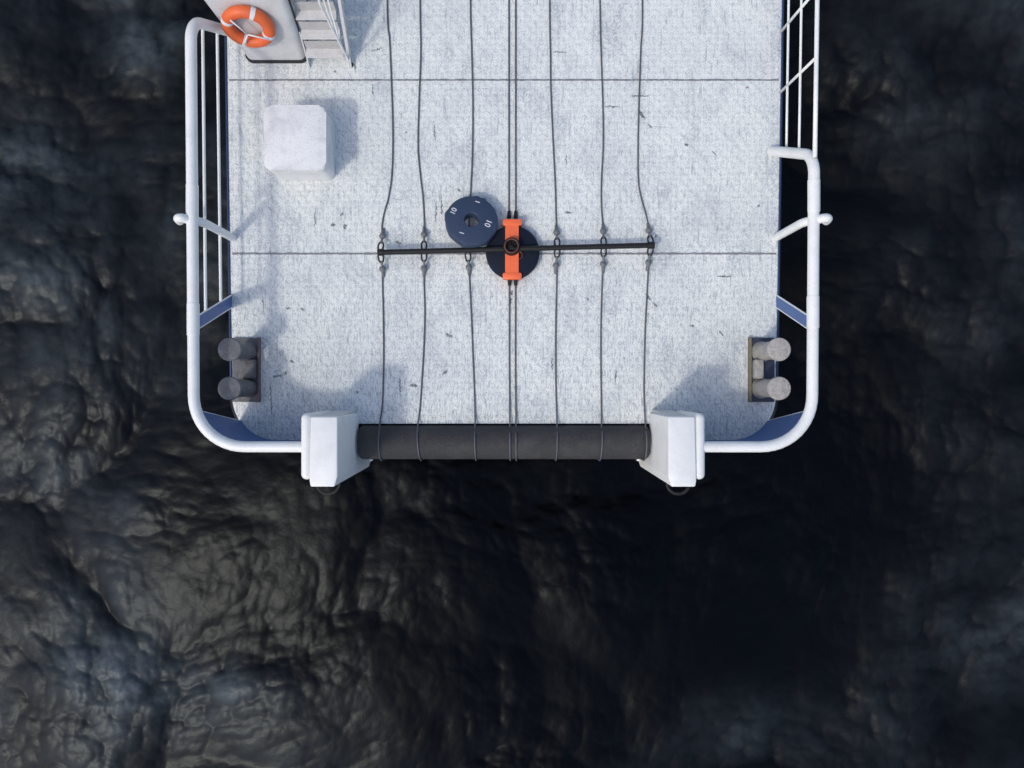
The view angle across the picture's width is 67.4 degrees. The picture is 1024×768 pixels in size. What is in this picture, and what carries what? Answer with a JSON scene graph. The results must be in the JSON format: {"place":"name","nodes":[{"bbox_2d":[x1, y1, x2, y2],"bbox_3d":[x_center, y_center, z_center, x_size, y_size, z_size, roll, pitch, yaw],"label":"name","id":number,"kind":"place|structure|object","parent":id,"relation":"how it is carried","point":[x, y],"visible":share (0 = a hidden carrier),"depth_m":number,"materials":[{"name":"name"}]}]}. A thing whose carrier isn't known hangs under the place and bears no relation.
{"place":"outdoors","nodes":[
{"label":"outdoors","id":0,"kind":"place"},
{"bbox_2d":[0,0,1023,767],"bbox_3d":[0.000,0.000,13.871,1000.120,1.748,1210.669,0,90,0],"label":"sea","id":1,"kind":"structure","parent":0,"point":[838,582],"depth_m":13.74,"materials":[{"name":"liquid"}]},
{"bbox_2d":[224,0,784,439],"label":"ship","id":2,"kind":"object","parent":1,"relation":"on","point":[304,281],"visible":0.74,"depth_m":12.00,"materials":[{"name":"grey paint"}]},
{"bbox_2d":[173,17,301,451],"bbox_3d":[-4.269,-2.159,11.289,1.465,1.474,6.658,-12,90,0],"label":"stern rail","id":3,"kind":"object","parent":2,"relation":"on","point":[231,434],"visible":1,"depth_m":10.66,"materials":[{"name":"white metal"}]},
{"bbox_2d":[218,337,260,401],"bbox_3d":[-4.138,-0.220,11.572,0.433,0.855,1.010,0,90,0],"label":"double bollard","id":4,"kind":"object","parent":2,"relation":"on","point":[243,382],"visible":1,"depth_m":11.70,"materials":[{"name":"grey metal"}]},
{"bbox_2d":[204,0,307,62],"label":"deck housing","id":5,"kind":"object","parent":2,"relation":"on","point":[285,45],"visible":0.73,"depth_m":11.36,"materials":[{"name":"white paint"}]},
{"bbox_2d":[220,5,275,47],"bbox_3d":[-3.835,-5.190,11.172,0.760,0.733,0.360,0,90,0],"label":"lifebuoy","id":6,"kind":"object","parent":5,"relation":"hanging from","point":[232,14],"visible":1,"depth_m":11.07,"materials":[{"name":"orange plastic"}]},
{"bbox_2d":[264,105,334,180],"bbox_3d":[-3.212,-3.646,11.680,0.924,0.639,0.960,0,90,0],"label":"deck box","id":7,"kind":"object","parent":2,"relation":"on","point":[299,142],"visible":1,"depth_m":11.36,"materials":[{"name":"white plastic"}]},
{"bbox_2d":[293,0,352,67],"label":"stairs","id":8,"kind":"structure","parent":2,"relation":"on","point":[318,10],"depth_m":11.47,"materials":[{"name":"white metal"}]},
{"bbox_2d":[301,410,372,494],"bbox_3d":[-2.648,0.993,11.865,0.553,2.590,1.185,0,90,0],"label":"roller bracket","id":9,"kind":"object","parent":2,"relation":"attached to","point":[330,457],"visible":0.91,"depth_m":10.60,"materials":[{"name":"white metal"}]},
{"bbox_2d":[357,425,650,458],"bbox_3d":[-0.125,0.910,12.000,4.548,0.526,0.526,0,90,0],"label":"stern roller","id":10,"kind":"object","parent":9,"relation":"on","point":[492,441],"visible":0.98,"depth_m":11.78,"materials":[{"name":"metal"}]},
{"bbox_2d":[507,0,510,218],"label":"wire rope","id":11,"kind":"object","parent":2,"relation":"on","point":[508,214],"visible":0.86,"depth_m":11.97,"materials":[{"name":"metal"}]},
{"bbox_2d":[486,219,539,279],"bbox_3d":[0.010,-2.077,11.842,0.832,0.312,0.918,0,90,0],"label":"round weight","id":12,"kind":"object","parent":2,"relation":"on","point":[516,264],"visible":0.94,"depth_m":11.84,"materials":[{"name":"blue paint"}]},
{"bbox_2d":[507,280,510,460],"bbox_3d":[-0.040,-0.198,14.855,0.068,6.291,2.877,0,90,0],"label":"wire rope","id":13,"kind":"object","parent":12,"relation":"attached to","point":[509,283],"visible":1,"depth_m":11.96,"materials":[{"name":"metal"}]},
{"bbox_2d":[513,280,517,460],"bbox_3d":[0.055,-0.198,14.855,0.068,6.291,2.877,0,90,0],"label":"wire rope","id":14,"kind":"object","parent":12,"relation":"attached to","point":[515,283],"visible":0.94,"depth_m":11.97,"materials":[{"name":"metal"}]},
{"bbox_2d":[377,242,654,255],"bbox_3d":[0.061,-2.075,11.785,4.248,0.108,0.108,-1,90,0],"label":"spreader bar","id":15,"kind":"object","parent":12,"relation":"attached to","point":[648,245],"visible":0.99,"depth_m":11.75,"materials":[{"name":"black metal"}]},
{"bbox_2d":[377,256,385,460],"bbox_3d":[-2.018,-0.403,14.855,0.114,6.291,3.286,0,90,0],"label":"wire rope","id":16,"kind":"object","parent":15,"relation":"hanging from","point":[382,268],"visible":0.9,"depth_m":11.97,"materials":[{"name":"metal"}]},
{"bbox_2d":[377,0,393,248],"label":"wire rope","id":17,"kind":"object","parent":15,"relation":"attached to","point":[382,235],"visible":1,"depth_m":11.97,"materials":[{"name":"metal"}]},
{"bbox_2d":[416,254,426,460],"bbox_3d":[-1.406,-0.409,14.855,0.110,6.291,3.298,2,90,0],"label":"wire rope","id":18,"kind":"object","parent":15,"relation":"hanging from","point":[423,267],"visible":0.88,"depth_m":11.97,"materials":[{"name":"metal"}]},
{"bbox_2d":[417,0,426,248],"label":"wire rope","id":19,"kind":"object","parent":15,"relation":"attached to","point":[423,233],"visible":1,"depth_m":11.97,"materials":[{"name":"metal"}]},
{"bbox_2d":[444,196,497,247],"bbox_3d":[-0.626,-2.482,11.767,0.822,0.353,0.819,0,90,0],"label":"round weight plate","id":20,"kind":"object","parent":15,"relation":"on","point":[481,211],"visible":1,"depth_m":11.68,"materials":[{"name":"blue metal"}]},
{"bbox_2d":[468,0,473,225],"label":"wire rope","id":21,"kind":"object","parent":15,"relation":"attached to","point":[472,106],"visible":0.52,"depth_m":11.97,"materials":[{"name":"metal"}]},
{"bbox_2d":[465,253,477,460],"bbox_3d":[-0.604,-0.409,14.855,0.105,6.291,3.298,-3,90,0],"label":"wire rope","id":22,"kind":"object","parent":15,"relation":"attached to","point":[468,267],"visible":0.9,"depth_m":11.97,"materials":[{"name":"metal"}]},
{"bbox_2d":[549,0,560,244],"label":"wire rope","id":23,"kind":"object","parent":15,"relation":"attached to","point":[556,232],"visible":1,"depth_m":11.97,"materials":[{"name":"metal"}]},
{"bbox_2d":[553,250,560,460],"bbox_3d":[0.691,-0.441,14.855,0.119,6.291,3.361,0,90,0],"label":"wire rope","id":24,"kind":"object","parent":15,"relation":"hanging from","point":[555,264],"visible":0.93,"depth_m":11.97,"materials":[{"name":"metal"}]},
{"bbox_2d":[597,249,606,460],"bbox_3d":[1.410,-0.447,14.855,0.117,6.291,3.373,0,90,0],"label":"wire rope","id":25,"kind":"object","parent":15,"relation":"hanging from","point":[602,263],"visible":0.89,"depth_m":11.97,"materials":[{"name":"metal"}]},
{"bbox_2d":[599,0,606,243],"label":"wire rope","id":26,"kind":"object","parent":15,"relation":"attached to","point":[602,230],"visible":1,"depth_m":11.97,"materials":[{"name":"metal"}]},
{"bbox_2d":[637,0,653,241],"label":"wire rope","id":27,"kind":"object","parent":15,"relation":"attached to","point":[648,230],"visible":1,"depth_m":11.97,"materials":[{"name":"metal"}]},
{"bbox_2d":[641,248,653,460],"bbox_3d":[2.073,-0.456,14.855,0.114,6.291,3.392,2,90,0],"label":"wire rope","id":28,"kind":"object","parent":15,"relation":"hanging from","point":[648,261],"visible":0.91,"depth_m":11.97,"materials":[{"name":"metal"}]},
{"bbox_2d":[513,0,517,218],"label":"wire rope","id":29,"kind":"object","parent":2,"relation":"on","point":[515,214],"visible":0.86,"depth_m":11.97,"materials":[{"name":"metal"}]},
{"bbox_2d":[636,410,704,495],"bbox_3d":[2.398,0.993,11.865,0.553,2.590,1.185,0,90,0],"label":"roller bracket","id":30,"kind":"object","parent":2,"relation":"attached to","point":[676,458],"visible":0.91,"depth_m":10.60,"materials":[{"name":"white metal"}]},
{"bbox_2d":[704,146,832,451],"bbox_3d":[3.974,-1.196,11.289,1.397,1.475,4.880,17,90,0],"label":"stern rail","id":31,"kind":"object","parent":2,"relation":"on","point":[778,433],"visible":1,"depth_m":10.65,"materials":[{"name":"white metal"}]},
{"bbox_2d":[748,337,790,401],"bbox_3d":[3.885,-0.220,11.572,0.405,0.855,1.010,0,90,0],"label":"double bollard","id":32,"kind":"object","parent":2,"relation":"on","point":[765,384],"visible":1,"depth_m":11.69,"materials":[{"name":"grey metal"}]},
{"bbox_2d":[779,0,819,157],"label":"guard railing","id":33,"kind":"object","parent":2,"relation":"on","point":[815,59],"visible":0.88,"depth_m":11.18,"materials":[{"name":"white metal"}]}
]}

